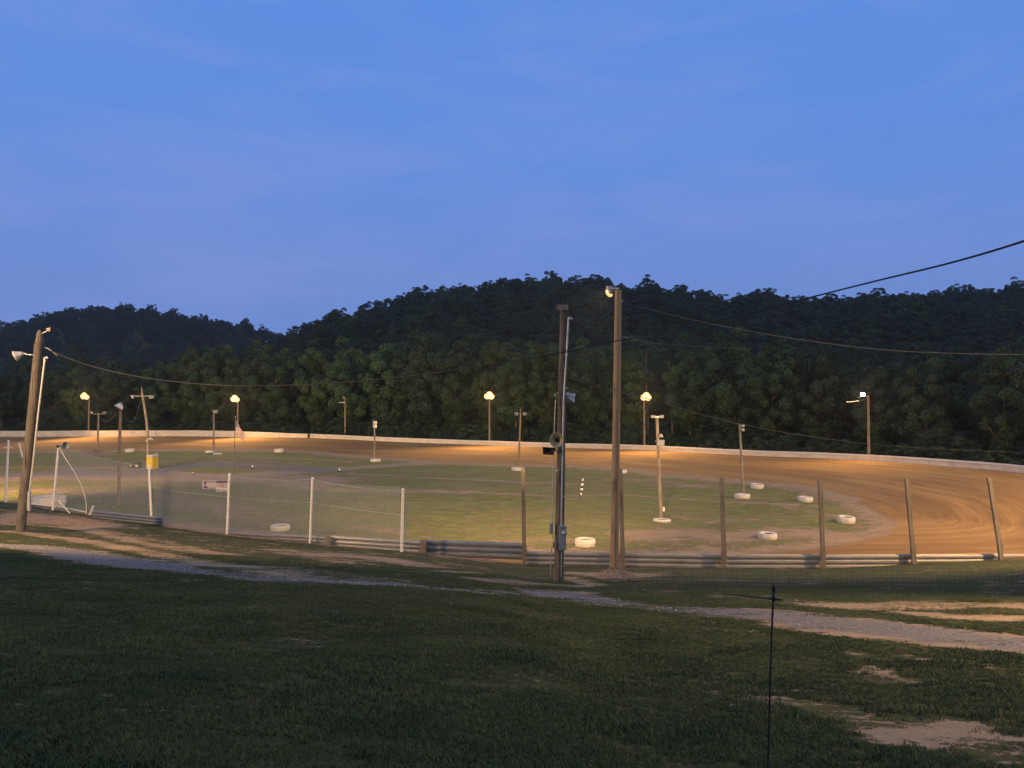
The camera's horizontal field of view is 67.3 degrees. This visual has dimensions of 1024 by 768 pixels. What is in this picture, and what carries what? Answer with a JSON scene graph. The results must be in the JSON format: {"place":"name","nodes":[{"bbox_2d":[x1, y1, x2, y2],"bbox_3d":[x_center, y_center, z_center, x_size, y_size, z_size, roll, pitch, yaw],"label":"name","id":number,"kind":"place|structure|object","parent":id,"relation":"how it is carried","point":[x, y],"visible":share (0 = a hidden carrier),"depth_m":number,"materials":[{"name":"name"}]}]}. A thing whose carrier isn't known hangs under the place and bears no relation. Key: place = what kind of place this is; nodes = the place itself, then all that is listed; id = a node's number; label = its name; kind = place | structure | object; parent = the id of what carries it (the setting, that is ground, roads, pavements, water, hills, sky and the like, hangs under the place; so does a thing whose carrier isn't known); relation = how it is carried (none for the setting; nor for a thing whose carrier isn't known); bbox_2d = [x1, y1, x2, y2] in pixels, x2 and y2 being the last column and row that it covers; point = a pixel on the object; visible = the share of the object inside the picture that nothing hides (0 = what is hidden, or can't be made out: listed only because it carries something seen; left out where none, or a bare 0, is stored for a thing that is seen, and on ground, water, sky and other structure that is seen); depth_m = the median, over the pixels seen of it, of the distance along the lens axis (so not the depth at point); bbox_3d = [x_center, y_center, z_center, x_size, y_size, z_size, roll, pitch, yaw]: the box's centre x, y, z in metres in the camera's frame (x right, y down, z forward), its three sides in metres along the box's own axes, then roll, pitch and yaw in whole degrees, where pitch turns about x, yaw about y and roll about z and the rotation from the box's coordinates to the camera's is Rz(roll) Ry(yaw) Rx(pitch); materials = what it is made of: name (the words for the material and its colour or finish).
{"place":"outdoors","nodes":[
{"label":"outdoors","id":0,"kind":"place"},
{"bbox_2d":[146,453,158,468],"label":"portable toilet","id":1,"kind":"object","parent":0,"point":[152,460],"visible":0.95,"depth_m":86.86,"materials":[{"name":"yellow plastic"}]},
{"bbox_2d":[0,451,864,547],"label":"infield","id":2,"kind":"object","parent":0,"point":[463,502],"visible":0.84,"depth_m":63.96,"materials":[{"name":"plant"}]},
{"bbox_2d":[114,402,122,505],"bbox_3d":[-31.012,5.677,60.675,0.509,8.452,0.790,0,0,-42],"label":"infield pole","id":3,"kind":"object","parent":2,"relation":"on","point":[119,405],"visible":0.84,"depth_m":60.70,"materials":[{"name":"brown wood"}]},
{"bbox_2d":[130,387,153,467],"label":"infield pole","id":4,"kind":"object","parent":2,"relation":"on","point":[146,419],"visible":0.93,"depth_m":87.50,"materials":[{"name":"grey wood"}]},
{"bbox_2d":[575,537,594,547],"bbox_3d":[4.337,9.402,45.690,1.235,0.457,1.235,0,0,40],"label":"tyre","id":5,"kind":"object","parent":2,"relation":"on","point":[585,542],"visible":1,"depth_m":45.24,"materials":[{"name":"rubber"}]},
{"bbox_2d":[651,415,664,517],"bbox_3d":[10.441,6.062,55.065,1.000,7.687,0.541,0,0,0],"label":"infield pole","id":6,"kind":"object","parent":2,"relation":"on","point":[659,443],"visible":0.95,"depth_m":55.10,"materials":[{"name":"grey wood"}]},
{"bbox_2d":[738,424,744,492],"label":"infield pole","id":7,"kind":"object","parent":2,"relation":"on","point":[741,462],"visible":0.91,"depth_m":67.11,"materials":[{"name":"grey wood"}]},
{"bbox_2d":[0,437,1023,767],"bbox_3d":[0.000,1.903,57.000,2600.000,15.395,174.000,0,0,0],"label":"lawn","id":8,"kind":"structure","parent":0,"point":[948,733],"depth_m":12.64,"materials":[{"name":"plant"}]},
{"bbox_2d":[12,328,50,531],"bbox_3d":[-22.436,2.352,35.921,1.769,9.980,0.585,0,0,0],"label":"utility pole","id":9,"kind":"object","parent":8,"relation":"on","point":[24,504],"visible":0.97,"depth_m":35.86,"materials":[{"name":"brown wood"}]},
{"bbox_2d":[34,517,115,525],"bbox_3d":[-24.120,7.651,42.890,4.554,0.621,3.605,0,0,-15],"label":"soil heap","id":10,"kind":"object","parent":8,"relation":"on","point":[73,520],"visible":0.98,"depth_m":42.05,"materials":[{"name":"brown soil"}]},
{"bbox_2d":[92,510,162,525],"bbox_3d":[-22.599,7.860,45.131,5.196,0.656,0.135,0,0,18],"label":"guardrail","id":11,"kind":"object","parent":8,"relation":"on","point":[145,519],"visible":0.78,"depth_m":45.04,"materials":[{"name":"metal"}]},
{"bbox_2d":[0,430,307,437],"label":"concrete wall","id":12,"kind":"structure","parent":8,"relation":"on","point":[82,433],"depth_m":130.29,"materials":[{"name":"white concrete"}]},
{"bbox_2d":[159,348,205,424],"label":"tree","id":13,"kind":"object","parent":8,"relation":"on","point":[181,406],"visible":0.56,"depth_m":139.25,"materials":[{"name":"green plant"}]},
{"bbox_2d":[3,440,409,551],"bbox_3d":[-18.966,6.053,43.749,30.712,4.838,0.760,0,0,24],"label":"chain link fence","id":14,"kind":"object","parent":8,"relation":"on","point":[228,504],"visible":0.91,"depth_m":42.37,"materials":[{"name":"silver metal"}]},
{"bbox_2d":[216,480,229,492],"bbox_3d":[-15.981,5.627,42.503,0.985,0.688,0.049,0,0,22],"label":"banner","id":15,"kind":"object","parent":14,"relation":"attached to","point":[221,485],"visible":1,"depth_m":42.50,"materials":[{"name":"white plastic"}]},
{"bbox_2d":[217,357,265,422],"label":"tree","id":16,"kind":"object","parent":8,"relation":"on","point":[246,412],"visible":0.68,"depth_m":137.43,"materials":[{"name":"green plant"}]},
{"bbox_2d":[237,351,310,427],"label":"tree","id":17,"kind":"object","parent":8,"relation":"on","point":[275,405],"visible":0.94,"depth_m":134.78,"materials":[{"name":"green plant"}]},
{"bbox_2d":[289,351,340,420],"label":"tree","id":18,"kind":"object","parent":8,"relation":"on","point":[330,359],"visible":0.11,"depth_m":140.39,"materials":[{"name":"green plant"}]},
{"bbox_2d":[294,347,338,425],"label":"tree","id":19,"kind":"object","parent":8,"relation":"on","point":[316,414],"visible":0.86,"depth_m":132.41,"materials":[{"name":"green plant"}]},
{"bbox_2d":[309,336,377,426],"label":"tree","id":20,"kind":"object","parent":8,"relation":"on","point":[357,404],"visible":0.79,"depth_m":129.85,"materials":[{"name":"green plant"}]},
{"bbox_2d":[339,356,382,421],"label":"tree","id":21,"kind":"object","parent":8,"relation":"on","point":[354,386],"visible":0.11,"depth_m":138.58,"materials":[{"name":"green plant"}]},
{"bbox_2d":[229,532,521,559],"bbox_3d":[-7.723,8.307,39.955,16.904,0.892,1.072,0,0,15],"label":"guardrail","id":22,"kind":"object","parent":8,"relation":"on","point":[491,550],"visible":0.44,"depth_m":38.72,"materials":[{"name":"metal"}]},
{"bbox_2d":[356,342,420,425],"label":"tree","id":23,"kind":"object","parent":8,"relation":"on","point":[381,407],"visible":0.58,"depth_m":128.68,"materials":[{"name":"green plant"}]},
{"bbox_2d":[366,341,425,425],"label":"tree","id":24,"kind":"object","parent":8,"relation":"on","point":[381,382],"visible":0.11,"depth_m":132.88,"materials":[{"name":"green plant"}]},
{"bbox_2d":[385,332,478,429],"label":"tree","id":25,"kind":"object","parent":8,"relation":"on","point":[412,387],"visible":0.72,"depth_m":124.42,"materials":[{"name":"green plant"}]},
{"bbox_2d":[420,334,458,417],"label":"tree","id":26,"kind":"object","parent":8,"relation":"on","point":[446,346],"visible":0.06,"depth_m":131.77,"materials":[{"name":"green plant"}]},
{"bbox_2d":[423,340,490,431],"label":"tree","id":27,"kind":"object","parent":8,"relation":"on","point":[454,416],"visible":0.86,"depth_m":123.68,"materials":[{"name":"green plant"}]},
{"bbox_2d":[444,332,501,425],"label":"tree","id":28,"kind":"object","parent":8,"relation":"on","point":[475,414],"visible":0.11,"depth_m":130.80,"materials":[{"name":"green plant"}]},
{"bbox_2d":[454,342,494,426],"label":"tree","id":29,"kind":"object","parent":8,"relation":"on","point":[466,419],"visible":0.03,"depth_m":138.21,"materials":[{"name":"green plant"}]},
{"bbox_2d":[462,339,519,429],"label":"tree","id":30,"kind":"object","parent":8,"relation":"on","point":[494,353],"visible":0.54,"depth_m":123.19,"materials":[{"name":"green plant"}]},
{"bbox_2d":[489,348,542,435],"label":"tree","id":31,"kind":"object","parent":8,"relation":"on","point":[515,393],"visible":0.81,"depth_m":118.75,"materials":[{"name":"green plant"}]},
{"bbox_2d":[495,342,544,426],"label":"tree","id":32,"kind":"object","parent":8,"relation":"on","point":[510,347],"visible":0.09,"depth_m":128.81,"materials":[{"name":"green plant"}]},
{"bbox_2d":[521,467,526,564],"bbox_3d":[0.592,6.628,37.742,0.281,5.078,0.275,0,0,0],"label":"fence post","id":33,"kind":"object","parent":8,"relation":"on","point":[524,553],"visible":0.94,"depth_m":37.61,"materials":[{"name":"brown wood"}]},
{"bbox_2d":[510,340,574,424],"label":"tree","id":34,"kind":"object","parent":8,"relation":"on","point":[554,346],"visible":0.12,"depth_m":127.30,"materials":[{"name":"green plant"}]},
{"bbox_2d":[526,344,577,440],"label":"tree","id":35,"kind":"object","parent":8,"relation":"on","point":[546,414],"visible":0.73,"depth_m":118.32,"materials":[{"name":"green plant"}]},
{"bbox_2d":[543,305,575,581],"bbox_3d":[1.623,2.203,25.849,1.133,9.738,0.679,0,0,-43],"label":"utility pole","id":36,"kind":"object","parent":8,"relation":"on","point":[557,440],"visible":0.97,"depth_m":25.87,"materials":[{"name":"brown wood"}]},
{"bbox_2d":[44,240,1023,385],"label":"cable","id":37,"kind":"object","parent":36,"relation":"attached to","point":[997,249],"visible":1,"depth_m":18.79,"materials":[{"name":"rubber"}]},
{"bbox_2d":[568,378,1023,452],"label":"cable","id":38,"kind":"object","parent":36,"relation":"attached to","point":[758,427],"visible":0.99,"depth_m":43.69,"materials":[{"name":"rubber"}]},
{"bbox_2d":[553,344,606,424],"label":"tree","id":39,"kind":"object","parent":8,"relation":"on","point":[571,356],"visible":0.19,"depth_m":125.26,"materials":[{"name":"green plant"}]},
{"bbox_2d":[552,337,621,433],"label":"tree","id":40,"kind":"object","parent":8,"relation":"on","point":[594,411],"visible":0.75,"depth_m":118.49,"materials":[{"name":"green plant"}]},
{"bbox_2d":[583,343,638,428],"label":"tree","id":41,"kind":"object","parent":8,"relation":"on","point":[601,393],"visible":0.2,"depth_m":123.28,"materials":[{"name":"green plant"}]},
{"bbox_2d":[606,283,622,566],"bbox_3d":[3.918,1.895,29.524,0.632,11.557,0.388,0,0,33],"label":"utility pole","id":42,"kind":"object","parent":8,"relation":"on","point":[614,537],"visible":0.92,"depth_m":29.38,"materials":[{"name":"brown wood"}]},
{"bbox_2d":[621,302,1023,354],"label":"cable","id":43,"kind":"object","parent":42,"relation":"attached to","point":[808,340],"visible":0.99,"depth_m":36.92,"materials":[{"name":"rubber"}]},
{"bbox_2d":[594,565,642,578],"bbox_3d":[3.862,7.225,29.233,1.994,0.737,2.203,0,0,-17],"label":"dirt mound","id":44,"kind":"object","parent":8,"relation":"on","point":[615,572],"visible":0.94,"depth_m":28.68,"materials":[{"name":"soil"}]},
{"bbox_2d":[619,469,624,567],"bbox_3d":[5.389,6.726,37.742,0.333,5.129,0.275,0,0,0],"label":"fence post","id":45,"kind":"object","parent":8,"relation":"on","point":[622,543],"visible":0.88,"depth_m":37.61,"materials":[{"name":"brown wood"}]},
{"bbox_2d":[607,356,661,430],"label":"tree","id":46,"kind":"object","parent":8,"relation":"on","point":[629,410],"visible":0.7,"depth_m":114.94,"materials":[{"name":"green plant"}]},
{"bbox_2d":[610,335,661,423],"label":"tree","id":47,"kind":"object","parent":8,"relation":"on","point":[635,352],"visible":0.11,"depth_m":133.06,"materials":[{"name":"green plant"}]},
{"bbox_2d":[640,392,650,444],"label":"lamp pole","id":48,"kind":"object","parent":8,"relation":"on","point":[646,395],"visible":0.83,"depth_m":107.47,"materials":[{"name":"brown wood"}]},
{"bbox_2d":[310,434,1023,472],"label":"concrete wall","id":49,"kind":"structure","parent":8,"relation":"on","point":[971,464],"depth_m":97.41,"materials":[{"name":"white paint"}]},
{"bbox_2d":[640,332,707,427],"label":"tree","id":50,"kind":"object","parent":8,"relation":"on","point":[658,382],"visible":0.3,"depth_m":122.17,"materials":[{"name":"green plant"}]},
{"bbox_2d":[661,347,717,442],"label":"tree","id":51,"kind":"object","parent":8,"relation":"on","point":[677,379],"visible":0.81,"depth_m":111.53,"materials":[{"name":"green plant"}]},
{"bbox_2d":[719,477,726,567],"bbox_3d":[10.351,6.948,37.742,0.350,4.739,0.275,0,0,0],"label":"fence post","id":52,"kind":"object","parent":8,"relation":"on","point":[723,535],"visible":0.94,"depth_m":37.61,"materials":[{"name":"brown wood"}]},
{"bbox_2d":[696,330,757,431],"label":"tree","id":53,"kind":"object","parent":8,"relation":"on","point":[721,351],"visible":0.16,"depth_m":112.72,"materials":[{"name":"green plant"}]},
{"bbox_2d":[687,326,770,439],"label":"tree","id":54,"kind":"object","parent":8,"relation":"on","point":[728,407],"visible":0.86,"depth_m":105.10,"materials":[{"name":"green plant"}]},
{"bbox_2d":[723,584,781,767],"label":"fence rod","id":55,"kind":"object","parent":8,"relation":"on","point":[773,598],"visible":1,"depth_m":4.59,"materials":[{"name":"black metal"}]},
{"bbox_2d":[742,349,800,436],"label":"tree","id":56,"kind":"object","parent":8,"relation":"on","point":[771,418],"visible":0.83,"depth_m":102.39,"materials":[{"name":"green plant"}]},
{"bbox_2d":[740,338,807,433],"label":"tree","id":57,"kind":"object","parent":8,"relation":"on","point":[772,350],"visible":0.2,"depth_m":108.48,"materials":[{"name":"green plant"}]},
{"bbox_2d":[526,551,1023,567],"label":"guardrail","id":58,"kind":"object","parent":8,"relation":"on","point":[664,560],"visible":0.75,"depth_m":37.92,"materials":[{"name":"metal"}]},
{"bbox_2d":[771,340,823,431],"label":"tree","id":59,"kind":"object","parent":8,"relation":"on","point":[802,343],"visible":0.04,"depth_m":118.18,"materials":[{"name":"green plant"}]},
{"bbox_2d":[789,353,851,436],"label":"tree","id":60,"kind":"object","parent":8,"relation":"on","point":[826,389],"visible":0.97,"depth_m":100.03,"materials":[{"name":"green plant"}]},
{"bbox_2d":[631,564,1010,585],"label":"grass","id":61,"kind":"structure","parent":8,"relation":"on","point":[820,575],"depth_m":24.20,"materials":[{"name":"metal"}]},
{"bbox_2d":[818,480,825,568],"bbox_3d":[15.181,7.028,37.742,0.385,4.606,0.275,0,0,0],"label":"fence post","id":62,"kind":"object","parent":8,"relation":"on","point":[822,554],"visible":0.94,"depth_m":37.61,"materials":[{"name":"brown wood"}]},
{"bbox_2d":[802,349,852,423],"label":"tree","id":63,"kind":"object","parent":8,"relation":"on","point":[834,364],"visible":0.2,"depth_m":110.59,"materials":[{"name":"green plant"}]},
{"bbox_2d":[799,346,860,441],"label":"tree","id":64,"kind":"object","parent":8,"relation":"on","point":[810,378],"visible":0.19,"depth_m":106.87,"materials":[{"name":"green plant"}]},
{"bbox_2d":[850,393,869,454],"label":"lamp pole","id":65,"kind":"object","parent":8,"relation":"on","point":[868,427],"visible":0.91,"depth_m":86.08,"materials":[{"name":"brown wood"}]},
{"bbox_2d":[850,362,906,453],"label":"tree","id":66,"kind":"object","parent":8,"relation":"on","point":[881,427],"visible":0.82,"depth_m":93.14,"materials":[{"name":"green plant"}]},
{"bbox_2d":[851,367,919,444],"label":"tree","id":67,"kind":"object","parent":8,"relation":"on","point":[855,419],"visible":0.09,"depth_m":97.89,"materials":[{"name":"green plant"}]},
{"bbox_2d":[904,479,916,563],"bbox_3d":[19.529,6.888,37.742,0.600,4.471,0.275,0,0,0],"label":"fence post","id":68,"kind":"object","parent":8,"relation":"on","point":[910,525],"visible":0.94,"depth_m":37.61,"materials":[{"name":"brown wood"}]},
{"bbox_2d":[886,356,960,445],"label":"tree","id":69,"kind":"object","parent":8,"relation":"on","point":[911,420],"visible":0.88,"depth_m":87.75,"materials":[{"name":"green plant"}]},
{"bbox_2d":[898,380,957,434],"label":"tree","id":70,"kind":"object","parent":8,"relation":"on","point":[952,389],"visible":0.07,"depth_m":112.28,"materials":[{"name":"green plant"}]},
{"bbox_2d":[911,345,958,383],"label":"tree","id":71,"kind":"object","parent":8,"relation":"on","point":[918,358],"visible":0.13,"depth_m":128.57,"materials":[{"name":"green plant"}]},
{"bbox_2d":[923,353,966,429],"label":"tree","id":72,"kind":"object","parent":8,"relation":"on","point":[947,363],"visible":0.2,"depth_m":115.35,"materials":[{"name":"green plant"}]},
{"bbox_2d":[941,353,978,430],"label":"tree","id":73,"kind":"object","parent":8,"relation":"on","point":[960,420],"visible":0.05,"depth_m":136.47,"materials":[{"name":"green plant"}]},
{"bbox_2d":[943,351,1007,417],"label":"tree","id":74,"kind":"object","parent":8,"relation":"on","point":[971,363],"visible":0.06,"depth_m":116.52,"materials":[{"name":"green plant"}]},
{"bbox_2d":[952,381,1007,433],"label":"tree","id":75,"kind":"object","parent":8,"relation":"on","point":[955,394],"visible":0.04,"depth_m":107.81,"materials":[{"name":"green plant"}]},
{"bbox_2d":[954,351,1021,449],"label":"tree","id":76,"kind":"object","parent":8,"relation":"on","point":[974,420],"visible":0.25,"depth_m":90.60,"materials":[{"name":"green plant"}]},
{"bbox_2d":[964,336,1023,419],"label":"tree","id":77,"kind":"object","parent":8,"relation":"on","point":[972,387],"visible":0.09,"depth_m":96.46,"materials":[{"name":"green plant"}]},
{"bbox_2d":[986,478,1003,559],"bbox_3d":[23.690,6.760,37.742,0.847,4.313,0.275,0,0,0],"label":"fence post","id":78,"kind":"object","parent":8,"relation":"on","point":[995,522],"visible":0.94,"depth_m":37.61,"materials":[{"name":"brown wood"}]},
{"bbox_2d":[969,345,1023,455],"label":"tree","id":79,"kind":"object","parent":8,"relation":"on","point":[1004,431],"visible":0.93,"depth_m":79.92,"materials":[{"name":"green plant"}]},
{"bbox_2d":[1007,360,1023,408],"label":"tree","id":80,"kind":"object","parent":8,"relation":"on","point":[1016,377],"visible":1,"depth_m":73.89,"materials":[{"name":"green plant"}]},
{"bbox_2d":[0,436,1023,566],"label":"dirt track","id":81,"kind":"structure","parent":0,"point":[951,510],"depth_m":71.73,"materials":[{"name":"soil"}]},
{"bbox_2d":[31,494,65,507],"bbox_3d":[-30.418,7.744,50.500,2.041,0.755,2.041,0,0,-12],"label":"tyre","id":82,"kind":"object","parent":81,"relation":"on","point":[44,499],"visible":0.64,"depth_m":49.94,"materials":[{"name":"rubber"}]},
{"bbox_2d":[0,543,1023,649],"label":"gravel path","id":83,"kind":"structure","parent":0,"point":[939,633],"depth_m":16.56,"materials":[{"name":"grey gravel"}]},
{"bbox_2d":[0,300,1023,431],"bbox_3d":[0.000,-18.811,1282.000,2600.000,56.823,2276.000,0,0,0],"label":"hills","id":84,"kind":"structure","parent":0,"point":[10,423],"depth_m":434.22,"materials":[{"name":"green plant"}]},
{"bbox_2d":[2,357,46,421],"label":"tree","id":85,"kind":"object","parent":84,"relation":"on","point":[21,368],"visible":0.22,"depth_m":174.60,"materials":[{"name":"green plant"}]},
{"bbox_2d":[5,361,53,415],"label":"tree","id":86,"kind":"object","parent":84,"relation":"on","point":[14,378],"visible":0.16,"depth_m":171.23,"materials":[{"name":"green plant"}]},
{"bbox_2d":[44,345,95,418],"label":"tree","id":87,"kind":"object","parent":84,"relation":"on","point":[73,364],"visible":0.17,"depth_m":148.28,"materials":[{"name":"green plant"}]},
{"bbox_2d":[158,355,219,422],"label":"tree","id":88,"kind":"object","parent":84,"relation":"on","point":[171,374],"visible":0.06,"depth_m":147.02,"materials":[{"name":"green plant"}]},
{"bbox_2d":[175,344,239,423],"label":"tree","id":89,"kind":"object","parent":84,"relation":"on","point":[219,363],"visible":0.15,"depth_m":143.64,"materials":[{"name":"green plant"}]},
{"bbox_2d":[243,339,281,416],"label":"tree","id":90,"kind":"object","parent":84,"relation":"on","point":[251,349],"visible":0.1,"depth_m":150.89,"materials":[{"name":"green plant"}]},
{"bbox_2d":[234,351,293,422],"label":"tree","id":91,"kind":"object","parent":84,"relation":"on","point":[254,353],"visible":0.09,"depth_m":143.45,"materials":[{"name":"green plant"}]},
{"bbox_2d":[270,347,308,418],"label":"tree","id":92,"kind":"object","parent":84,"relation":"on","point":[285,353],"visible":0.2,"depth_m":144.41,"materials":[{"name":"green plant"}]},
{"bbox_2d":[632,345,669,421],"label":"tree","id":93,"kind":"object","parent":84,"relation":"on","point":[657,363],"visible":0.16,"depth_m":166.06,"materials":[{"name":"green plant"}]},
{"bbox_2d":[0,0,1023,341],"label":"sky","id":94,"kind":"structure","parent":0,"point":[279,165],"materials":[{"name":"blue"}]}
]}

